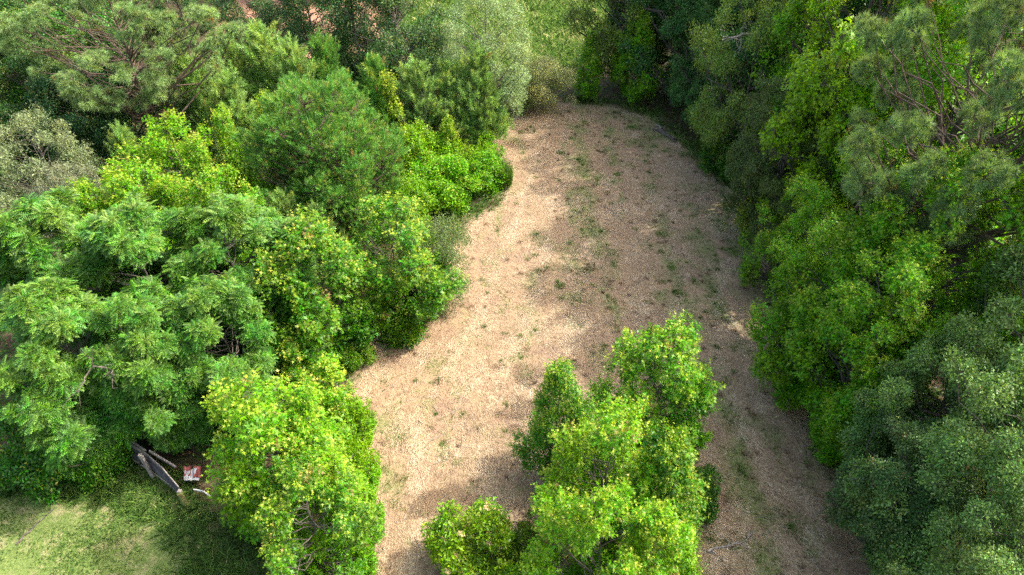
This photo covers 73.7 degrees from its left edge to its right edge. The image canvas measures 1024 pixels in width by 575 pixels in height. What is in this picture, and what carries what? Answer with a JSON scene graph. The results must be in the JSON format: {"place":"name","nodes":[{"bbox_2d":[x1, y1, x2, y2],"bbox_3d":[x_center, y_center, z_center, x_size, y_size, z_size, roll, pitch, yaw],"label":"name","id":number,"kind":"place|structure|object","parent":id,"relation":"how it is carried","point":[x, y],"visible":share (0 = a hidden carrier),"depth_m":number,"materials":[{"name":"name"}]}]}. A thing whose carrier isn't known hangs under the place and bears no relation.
{"place":"outdoors","nodes":[
{"label":"outdoors","id":0,"kind":"place"},
{"bbox_2d":[0,462,244,574],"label":"lawn","id":1,"kind":"structure","parent":0,"point":[58,517],"depth_m":22.08,"materials":[{"name":"plant"}]},
{"bbox_2d":[0,396,79,506],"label":"leafy shrub","id":2,"kind":"object","parent":1,"relation":"on","point":[18,454],"visible":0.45,"depth_m":22.20,"materials":[{"name":"green plant"}]},
{"bbox_2d":[0,343,121,479],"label":"compound leaved tree","id":3,"kind":"object","parent":1,"relation":"on","point":[37,439],"visible":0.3,"depth_m":21.71,"materials":[{"name":"green plant"}]},
{"bbox_2d":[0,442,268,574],"bbox_3d":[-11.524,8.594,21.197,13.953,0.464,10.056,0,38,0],"label":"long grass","id":4,"kind":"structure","parent":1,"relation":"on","point":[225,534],"depth_m":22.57,"materials":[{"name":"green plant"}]},
{"bbox_2d":[399,0,609,86],"bbox_3d":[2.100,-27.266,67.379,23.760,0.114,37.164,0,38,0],"label":"meadow","id":5,"kind":"structure","parent":0,"point":[527,24],"depth_m":63.98,"materials":[{"name":"plant"}]},
{"bbox_2d":[0,0,1021,574],"bbox_3d":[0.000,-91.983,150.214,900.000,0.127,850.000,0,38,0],"label":"ground","id":6,"kind":"structure","parent":0,"point":[192,454],"depth_m":35.12,"materials":[{"name":"soil"}]},
{"bbox_2d":[0,44,111,199],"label":"hardwood tree","id":7,"kind":"object","parent":6,"relation":"on","point":[23,64],"visible":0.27,"depth_m":35.62,"materials":[{"name":"green plant"}]},
{"bbox_2d":[0,98,117,254],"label":"silvery tree","id":8,"kind":"object","parent":6,"relation":"on","point":[26,120],"visible":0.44,"depth_m":30.84,"materials":[{"name":"grey plant"}]},
{"bbox_2d":[0,0,132,163],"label":"hardwood tree","id":9,"kind":"object","parent":6,"relation":"on","point":[17,89],"visible":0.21,"depth_m":36.93,"materials":[{"name":"green plant"}]},
{"bbox_2d":[0,275,147,468],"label":"compound leaved tree","id":10,"kind":"object","parent":6,"relation":"on","point":[37,312],"visible":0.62,"depth_m":20.90,"materials":[{"name":"green plant"}]},
{"bbox_2d":[22,159,140,271],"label":"silvery tree","id":11,"kind":"object","parent":6,"relation":"on","point":[66,168],"visible":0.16,"depth_m":29.21,"materials":[{"name":"grey plant"}]},
{"bbox_2d":[0,58,165,198],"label":"hardwood tree","id":12,"kind":"object","parent":6,"relation":"on","point":[47,100],"visible":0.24,"depth_m":34.63,"materials":[{"name":"green plant"}]},
{"bbox_2d":[35,399,136,494],"bbox_3d":[-14.358,5.277,23.221,3.286,3.691,2.440,-27,46,-31],"label":"leafy shrub","id":13,"kind":"object","parent":6,"relation":"on","point":[87,478],"visible":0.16,"depth_m":23.26,"materials":[{"name":"green plant"}]},
{"bbox_2d":[0,185,172,355],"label":"compound leaved tree","id":14,"kind":"object","parent":6,"relation":"on","point":[47,212],"visible":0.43,"depth_m":24.46,"materials":[{"name":"green plant"}]},
{"bbox_2d":[57,173,137,292],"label":"sweetgum tree","id":15,"kind":"object","parent":6,"relation":"on","point":[85,203],"visible":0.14,"depth_m":27.93,"materials":[{"name":"green plant"}]},
{"bbox_2d":[0,0,245,172],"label":"tall pine","id":16,"kind":"object","parent":6,"relation":"on","point":[151,84],"visible":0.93,"depth_m":32.96,"materials":[{"name":"green plant"}]},
{"bbox_2d":[71,97,193,194],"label":"hardwood tree","id":17,"kind":"object","parent":6,"relation":"on","point":[109,115],"visible":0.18,"depth_m":35.56,"materials":[{"name":"green plant"}]},
{"bbox_2d":[62,288,216,454],"bbox_3d":[-12.084,2.985,23.292,4.769,7.109,4.648,-19,42,-22],"label":"compound leaved tree","id":18,"kind":"object","parent":6,"relation":"on","point":[110,372],"visible":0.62,"depth_m":21.41,"materials":[{"name":"green plant"}]},
{"bbox_2d":[59,190,232,353],"bbox_3d":[-13.519,0.341,25.814,6.273,8.249,5.922,-18,41,-21],"label":"compound leaved tree","id":19,"kind":"object","parent":6,"relation":"on","point":[112,232],"visible":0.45,"depth_m":23.61,"materials":[{"name":"green plant"}]},
{"bbox_2d":[94,153,204,258],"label":"sweetgum tree","id":20,"kind":"object","parent":6,"relation":"on","point":[118,178],"visible":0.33,"depth_m":28.77,"materials":[{"name":"green plant"}]},
{"bbox_2d":[95,329,233,449],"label":"compound leaved tree","id":21,"kind":"object","parent":6,"relation":"on","point":[191,413],"visible":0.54,"depth_m":22.25,"materials":[{"name":"green plant"}]},
{"bbox_2d":[108,6,221,175],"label":"tall pine","id":22,"kind":"object","parent":6,"relation":"on","point":[162,27],"visible":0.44,"depth_m":35.54,"materials":[{"name":"green plant"}]},
{"bbox_2d":[113,104,264,232],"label":"sweetgum tree","id":23,"kind":"object","parent":6,"relation":"on","point":[185,157],"visible":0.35,"depth_m":31.44,"materials":[{"name":"green plant"}]},
{"bbox_2d":[161,52,226,177],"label":"young pine","id":24,"kind":"object","parent":6,"relation":"on","point":[198,106],"visible":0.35,"depth_m":37.24,"materials":[{"name":"green plant"}]},
{"bbox_2d":[165,162,268,272],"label":"sweetgum tree","id":25,"kind":"object","parent":6,"relation":"on","point":[213,176],"visible":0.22,"depth_m":28.87,"materials":[{"name":"green plant"}]},
{"bbox_2d":[166,268,283,434],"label":"compound leaved tree","id":26,"kind":"object","parent":6,"relation":"on","point":[238,304],"visible":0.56,"depth_m":22.35,"materials":[{"name":"green plant"}]},
{"bbox_2d":[199,64,275,178],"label":"young pine","id":27,"kind":"object","parent":6,"relation":"on","point":[235,96],"visible":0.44,"depth_m":36.30,"materials":[{"name":"green plant"}]},
{"bbox_2d":[209,102,270,202],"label":"sweetgum tree","id":28,"kind":"object","parent":6,"relation":"on","point":[225,142],"visible":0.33,"depth_m":32.52,"materials":[{"name":"green plant"}]},
{"bbox_2d":[159,186,327,358],"bbox_3d":[-10.386,-0.205,26.723,6.172,7.970,5.556,-6,38,-8],"label":"compound leaved tree","id":29,"kind":"object","parent":6,"relation":"on","point":[262,228],"visible":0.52,"depth_m":24.89,"materials":[{"name":"green plant"}]},
{"bbox_2d":[212,0,311,68],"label":"dark tree","id":30,"kind":"object","parent":6,"relation":"on","point":[255,5],"visible":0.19,"depth_m":48.94,"materials":[{"name":"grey plant"}]},
{"bbox_2d":[230,19,309,133],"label":"young pine","id":31,"kind":"object","parent":6,"relation":"on","point":[258,36],"visible":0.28,"depth_m":39.88,"materials":[{"name":"green plant"}]},
{"bbox_2d":[200,366,353,560],"bbox_3d":[-6.840,5.223,20.595,4.482,6.941,4.530,-2,38,-3],"label":"sweetgum tree","id":32,"kind":"object","parent":6,"relation":"on","point":[236,486],"visible":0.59,"depth_m":19.21,"materials":[{"name":"green plant"}]},
{"bbox_2d":[256,31,324,143],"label":"young pine","id":33,"kind":"object","parent":6,"relation":"on","point":[292,53],"visible":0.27,"depth_m":38.82,"materials":[{"name":"green plant"}]},
{"bbox_2d":[276,337,318,403],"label":"sweetgum sapling","id":34,"kind":"object","parent":6,"relation":"on","point":[290,352],"visible":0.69,"depth_m":24.90,"materials":[{"name":"green plant"}]},
{"bbox_2d":[256,0,361,78],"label":"dark tree","id":35,"kind":"object","parent":6,"relation":"on","point":[289,9],"visible":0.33,"depth_m":44.20,"materials":[{"name":"green plant"}]},
{"bbox_2d":[253,204,382,381],"bbox_3d":[-7.670,0.479,26.332,5.056,7.389,5.111,1,38,1],"label":"sweetgum tree","id":36,"kind":"object","parent":6,"relation":"on","point":[314,340],"visible":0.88,"depth_m":25.03,"materials":[{"name":"green plant"}]},
{"bbox_2d":[250,435,387,574],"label":"sweetgum tree","id":37,"kind":"object","parent":6,"relation":"on","point":[281,559],"visible":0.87,"depth_m":18.65,"materials":[{"name":"green plant"}]},
{"bbox_2d":[230,66,408,239],"bbox_3d":[-8.952,-6.003,33.123,8.245,9.174,8.184,-8,39,-10],"label":"pine tree","id":38,"kind":"object","parent":6,"relation":"on","point":[311,162],"visible":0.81,"depth_m":31.39,"materials":[{"name":"green plant"}]},
{"bbox_2d":[261,406,378,562],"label":"sweetgum tree","id":39,"kind":"object","parent":6,"relation":"on","point":[311,429],"visible":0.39,"depth_m":19.56,"materials":[{"name":"green plant"}]},
{"bbox_2d":[302,28,351,117],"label":"young pine","id":40,"kind":"object","parent":6,"relation":"on","point":[324,57],"visible":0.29,"depth_m":40.01,"materials":[{"name":"green plant"}]},
{"bbox_2d":[307,390,377,458],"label":"tree","id":41,"kind":"object","parent":6,"relation":"on","point":[366,423],"visible":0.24,"depth_m":24.53,"materials":[{"name":"green plant"}]},
{"bbox_2d":[342,434,382,496],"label":"tree","id":42,"kind":"object","parent":6,"relation":"on","point":[373,469],"visible":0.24,"depth_m":23.08,"materials":[{"name":"green plant"}]},
{"bbox_2d":[309,0,419,101],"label":"dark tree","id":43,"kind":"object","parent":6,"relation":"on","point":[337,17],"visible":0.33,"depth_m":42.29,"materials":[{"name":"green plant"}]},
{"bbox_2d":[354,51,409,136],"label":"young pine","id":44,"kind":"object","parent":6,"relation":"on","point":[374,65],"visible":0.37,"depth_m":38.57,"materials":[{"name":"green plant"}]},
{"bbox_2d":[329,0,448,100],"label":"dark tree","id":45,"kind":"object","parent":6,"relation":"on","point":[433,43],"visible":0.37,"depth_m":41.06,"materials":[{"name":"green plant"}]},
{"bbox_2d":[354,274,443,349],"bbox_3d":[-4.770,0.820,29.302,3.452,3.152,4.648,29,47,32],"label":"leafy shrub","id":46,"kind":"object","parent":6,"relation":"on","point":[401,324],"visible":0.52,"depth_m":28.68,"materials":[{"name":"green plant"}]},
{"bbox_2d":[344,191,468,331],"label":"sweetgum tree","id":47,"kind":"object","parent":6,"relation":"on","point":[442,284],"visible":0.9,"depth_m":27.30,"materials":[{"name":"green plant"}]},
{"bbox_2d":[388,168,442,229],"bbox_3d":[-5.374,-4.482,36.087,3.046,3.152,4.102,10,39,13],"label":"vine mound","id":48,"kind":"object","parent":6,"relation":"on","point":[415,185],"visible":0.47,"depth_m":35.45,"materials":[{"name":"green plant"}]},
{"bbox_2d":[383,116,453,193],"bbox_3d":[-5.788,-7.526,39.327,3.858,4.122,5.195,29,46,32],"label":"vine mound","id":49,"kind":"object","parent":6,"relation":"on","point":[430,140],"visible":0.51,"depth_m":38.47,"materials":[{"name":"green plant"}]},
{"bbox_2d":[390,53,459,161],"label":"young pine","id":50,"kind":"object","parent":6,"relation":"on","point":[411,75],"visible":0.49,"depth_m":39.42,"materials":[{"name":"green plant"}]},
{"bbox_2d":[403,212,474,321],"bbox_3d":[-3.030,-0.917,29.930,3.654,5.191,3.999,-16,41,-20],"label":"tall shrub","id":51,"kind":"object","parent":6,"relation":"on","point":[442,230],"visible":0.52,"depth_m":29.27,"materials":[{"name":"green plant"}]},
{"bbox_2d":[401,151,481,216],"bbox_3d":[-3.754,-5.735,37.501,4.037,3.405,4.236,-31,47,-33],"label":"vine mound","id":52,"kind":"object","parent":6,"relation":"on","point":[453,166],"visible":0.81,"depth_m":36.88,"materials":[{"name":"green plant"}]},
{"bbox_2d":[425,54,480,140],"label":"young pine","id":53,"kind":"object","parent":6,"relation":"on","point":[446,69],"visible":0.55,"depth_m":40.15,"materials":[{"name":"green plant"}]},
{"bbox_2d":[445,42,514,148],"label":"edge pine","id":54,"kind":"object","parent":6,"relation":"on","point":[487,115],"visible":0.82,"depth_m":40.38,"materials":[{"name":"green plant"}]},
{"bbox_2d":[462,144,507,195],"bbox_3d":[-1.520,-6.672,39.352,2.929,2.461,3.943,11,39,13],"label":"vine mound","id":55,"kind":"object","parent":6,"relation":"on","point":[486,174],"visible":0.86,"depth_m":38.83,"materials":[{"name":"green plant"}]},
{"bbox_2d":[436,0,534,135],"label":"pale tree","id":56,"kind":"object","parent":6,"relation":"on","point":[520,75],"visible":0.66,"depth_m":40.70,"materials":[{"name":"green plant"}]},
{"bbox_2d":[0,0,1016,564],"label":"undergrowth","id":57,"kind":"object","parent":6,"relation":"on","point":[444,206],"visible":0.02,"depth_m":39.82,"materials":[{"name":"green plant"}]},
{"bbox_2d":[569,29,604,99],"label":"sweetgum tree","id":58,"kind":"object","parent":6,"relation":"on","point":[588,87],"visible":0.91,"depth_m":48.10,"materials":[{"name":"green plant"}]},
{"bbox_2d":[345,100,876,574],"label":"mown clearing","id":59,"kind":"structure","parent":6,"relation":"on","point":[553,274],"depth_m":29.77,"materials":[{"name":"soil"}]},
{"bbox_2d":[312,352,364,422],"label":"sweetgum sapling","id":60,"kind":"object","parent":59,"relation":"on","point":[331,394],"visible":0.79,"depth_m":23.95,"materials":[{"name":"green plant"}]},
{"bbox_2d":[420,495,520,574],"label":"flowering shrub","id":61,"kind":"object","parent":59,"relation":"on","point":[451,543],"visible":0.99,"depth_m":19.78,"materials":[{"name":"green plant"}]},
{"bbox_2d":[508,54,579,113],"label":"dry shrub","id":62,"kind":"object","parent":59,"relation":"on","point":[545,64],"visible":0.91,"depth_m":47.38,"materials":[{"name":"green plant"}]},
{"bbox_2d":[508,355,600,487],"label":"sweetgum tree","id":63,"kind":"object","parent":59,"relation":"on","point":[557,382],"visible":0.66,"depth_m":21.38,"materials":[{"name":"green plant"}]},
{"bbox_2d":[517,475,675,574],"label":"sweetgum tree","id":64,"kind":"object","parent":59,"relation":"on","point":[583,541],"visible":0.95,"depth_m":16.70,"materials":[{"name":"green plant"}]},
{"bbox_2d":[527,389,670,574],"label":"sweetgum tree","id":65,"kind":"object","parent":59,"relation":"on","point":[603,461],"visible":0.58,"depth_m":18.60,"materials":[{"name":"green plant"}]},
{"bbox_2d":[378,110,819,574],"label":"green tufts","id":66,"kind":"object","parent":59,"relation":"on","point":[604,345],"visible":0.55,"depth_m":30.89,"materials":[{"name":"green plant"}]},
{"bbox_2d":[384,110,815,544],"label":"leafy sprouts","id":67,"kind":"object","parent":59,"relation":"on","point":[658,233],"visible":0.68,"depth_m":33.91,"materials":[{"name":"green plant"}]},
{"bbox_2d":[344,110,869,574],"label":"green regrowth","id":68,"kind":"object","parent":59,"relation":"on","point":[750,490],"visible":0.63,"depth_m":30.75,"materials":[{"name":"green plant"}]},
{"bbox_2d":[346,104,872,574],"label":"mown straw","id":69,"kind":"object","parent":59,"relation":"on","point":[523,408],"visible":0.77,"depth_m":28.13,"materials":[{"name":"beige plant"}]},
{"bbox_2d":[375,112,857,574],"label":"dry tufts","id":70,"kind":"object","parent":59,"relation":"on","point":[593,352],"visible":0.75,"depth_m":29.17,"materials":[{"name":"plant"}]},
{"bbox_2d":[583,495,708,574],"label":"sweetgum tree","id":71,"kind":"object","parent":59,"relation":"on","point":[669,534],"visible":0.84,"depth_m":16.71,"materials":[{"name":"green plant"}]},
{"bbox_2d":[586,308,725,464],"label":"sweetgum tree","id":72,"kind":"object","parent":59,"relation":"on","point":[691,384],"visible":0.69,"depth_m":21.81,"materials":[{"name":"green plant"}]},
{"bbox_2d":[611,417,712,570],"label":"sweetgum tree","id":73,"kind":"object","parent":59,"relation":"on","point":[668,456],"visible":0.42,"depth_m":18.07,"materials":[{"name":"green plant"}]},
{"bbox_2d":[670,463,725,524],"bbox_3d":[6.137,6.765,22.513,1.827,1.940,2.461,26,45,29],"label":"leafy shrub","id":74,"kind":"object","parent":59,"relation":"on","point":[712,494],"visible":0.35,"depth_m":22.28,"materials":[{"name":"green plant"}]},
{"bbox_2d":[718,70,850,241],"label":"oak tree","id":75,"kind":"object","parent":59,"relation":"on","point":[752,161],"visible":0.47,"depth_m":31.99,"materials":[{"name":"green plant"}]},
{"bbox_2d":[743,266,911,411],"bbox_3d":[11.302,1.904,25.035,5.458,6.736,3.912,15,40,18],"label":"sweetgum tree","id":76,"kind":"object","parent":59,"relation":"on","point":[766,365],"visible":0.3,"depth_m":25.14,"materials":[{"name":"green plant"}]},
{"bbox_2d":[761,204,912,379],"bbox_3d":[11.674,0.648,25.384,4.503,8.088,5.291,-6,38,-8],"label":"tall sweetgum","id":77,"kind":"object","parent":59,"relation":"on","point":[796,267],"visible":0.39,"depth_m":24.14,"materials":[{"name":"green plant"}]},
{"bbox_2d":[807,376,877,468],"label":"sweetgum tree","id":78,"kind":"object","parent":59,"relation":"on","point":[821,457],"visible":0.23,"depth_m":23.47,"materials":[{"name":"green plant"}]},
{"bbox_2d":[782,226,980,445],"bbox_3d":[12.127,2.048,22.765,4.706,9.171,5.943,-6,38,-8],"label":"tall sweetgum","id":79,"kind":"object","parent":59,"relation":"on","point":[916,275],"visible":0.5,"depth_m":21.01,"materials":[{"name":"green plant"}]},
{"bbox_2d":[822,403,1023,574],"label":"oak tree","id":80,"kind":"object","parent":59,"relation":"on","point":[862,526],"visible":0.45,"depth_m":18.19,"materials":[{"name":"green plant"}]},
{"bbox_2d":[866,436,1023,574],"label":"oak tree","id":81,"kind":"object","parent":59,"relation":"on","point":[989,563],"visible":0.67,"depth_m":15.94,"materials":[{"name":"green plant"}]},
{"bbox_2d":[562,0,669,88],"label":"oak tree","id":82,"kind":"object","parent":6,"relation":"on","point":[603,32],"visible":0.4,"depth_m":47.39,"materials":[{"name":"green plant"}]},
{"bbox_2d":[607,6,665,105],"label":"sweetgum tree","id":83,"kind":"object","parent":6,"relation":"on","point":[632,90],"visible":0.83,"depth_m":46.99,"materials":[{"name":"green plant"}]},
{"bbox_2d":[603,0,685,64],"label":"oak tree","id":84,"kind":"object","parent":6,"relation":"on","point":[670,5],"visible":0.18,"depth_m":48.93,"materials":[{"name":"green plant"}]},
{"bbox_2d":[616,0,756,105],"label":"oak tree","id":85,"kind":"object","parent":6,"relation":"on","point":[670,32],"visible":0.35,"depth_m":46.28,"materials":[{"name":"green plant"}]},
{"bbox_2d":[667,0,775,131],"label":"oak tree","id":86,"kind":"object","parent":6,"relation":"on","point":[692,92],"visible":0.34,"depth_m":43.02,"materials":[{"name":"green plant"}]},
{"bbox_2d":[697,122,753,186],"bbox_3d":[13.200,-7.898,40.085,4.468,3.691,3.319,30,47,33],"label":"leafy shrub","id":87,"kind":"object","parent":6,"relation":"on","point":[710,152],"visible":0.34,"depth_m":39.93,"materials":[{"name":"green plant"}]},
{"bbox_2d":[684,0,832,169],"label":"oak tree","id":88,"kind":"object","parent":6,"relation":"on","point":[709,132],"visible":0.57,"depth_m":37.23,"materials":[{"name":"green plant"}]},
{"bbox_2d":[737,175,836,299],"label":"sweetgum tree","id":89,"kind":"object","parent":6,"relation":"on","point":[746,267],"visible":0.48,"depth_m":30.59,"materials":[{"name":"green plant"}]},
{"bbox_2d":[744,129,860,264],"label":"oak tree","id":90,"kind":"object","parent":6,"relation":"on","point":[764,187],"visible":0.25,"depth_m":30.13,"materials":[{"name":"green plant"}]},
{"bbox_2d":[714,0,900,161],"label":"oak tree","id":91,"kind":"object","parent":6,"relation":"on","point":[857,11],"visible":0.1,"depth_m":37.24,"materials":[{"name":"green plant"}]},
{"bbox_2d":[747,0,965,189],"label":"tall sweetgum","id":92,"kind":"object","parent":6,"relation":"on","point":[789,25],"visible":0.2,"depth_m":33.60,"materials":[{"name":"green plant"}]},
{"bbox_2d":[773,128,945,343],"bbox_3d":[13.108,-1.477,26.454,5.146,10.216,6.047,-15,41,-19],"label":"tall sweetgum","id":93,"kind":"object","parent":6,"relation":"on","point":[812,212],"visible":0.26,"depth_m":25.29,"materials":[{"name":"green plant"}]},
{"bbox_2d":[785,284,939,466],"bbox_3d":[11.640,3.218,22.994,4.137,7.165,4.182,-3,38,-4],"label":"sweetgum tree","id":94,"kind":"object","parent":6,"relation":"on","point":[871,358],"visible":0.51,"depth_m":21.95,"materials":[{"name":"green plant"}]},
{"bbox_2d":[758,0,984,244],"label":"tall sweetgum","id":95,"kind":"object","parent":6,"relation":"on","point":[825,102],"visible":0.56,"depth_m":28.20,"materials":[{"name":"green plant"}]},
{"bbox_2d":[808,137,1022,376],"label":"tall sweetgum","id":96,"kind":"object","parent":6,"relation":"on","point":[948,303],"visible":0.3,"depth_m":21.39,"materials":[{"name":"green plant"}]},
{"bbox_2d":[824,0,1023,289],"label":"tall sweetgum","id":97,"kind":"object","parent":6,"relation":"on","point":[949,95],"visible":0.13,"depth_m":25.67,"materials":[{"name":"green plant"}]},
{"bbox_2d":[829,0,1023,233],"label":"tall sweetgum","id":98,"kind":"object","parent":6,"relation":"on","point":[934,142],"visible":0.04,"depth_m":28.19,"materials":[{"name":"green plant"}]},
{"bbox_2d":[835,0,1023,284],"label":"tall pine","id":99,"kind":"object","parent":6,"relation":"on","point":[909,117],"visible":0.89,"depth_m":20.99,"materials":[{"name":"green plant"}]},
{"bbox_2d":[836,309,1023,505],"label":"oak tree","id":100,"kind":"object","parent":6,"relation":"on","point":[907,385],"visible":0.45,"depth_m":19.47,"materials":[{"name":"green plant"}]},
{"bbox_2d":[837,342,1023,574],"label":"oak tree","id":101,"kind":"object","parent":6,"relation":"on","point":[965,420],"visible":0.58,"depth_m":16.46,"materials":[{"name":"green plant"}]},
{"bbox_2d":[902,239,1023,511],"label":"oak tree","id":102,"kind":"object","parent":6,"relation":"on","point":[1001,304],"visible":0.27,"depth_m":19.37,"materials":[{"name":"green plant"}]},
{"bbox_2d":[956,152,1023,450],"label":"tall sweetgum","id":103,"kind":"object","parent":6,"relation":"on","point":[1010,210],"visible":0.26,"depth_m":19.79,"materials":[{"name":"green plant"}]},
{"bbox_2d":[336,95,882,568],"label":"edge grass","id":104,"kind":"structure","parent":0,"point":[588,101],"depth_m":43.59,"materials":[{"name":"green plant"}]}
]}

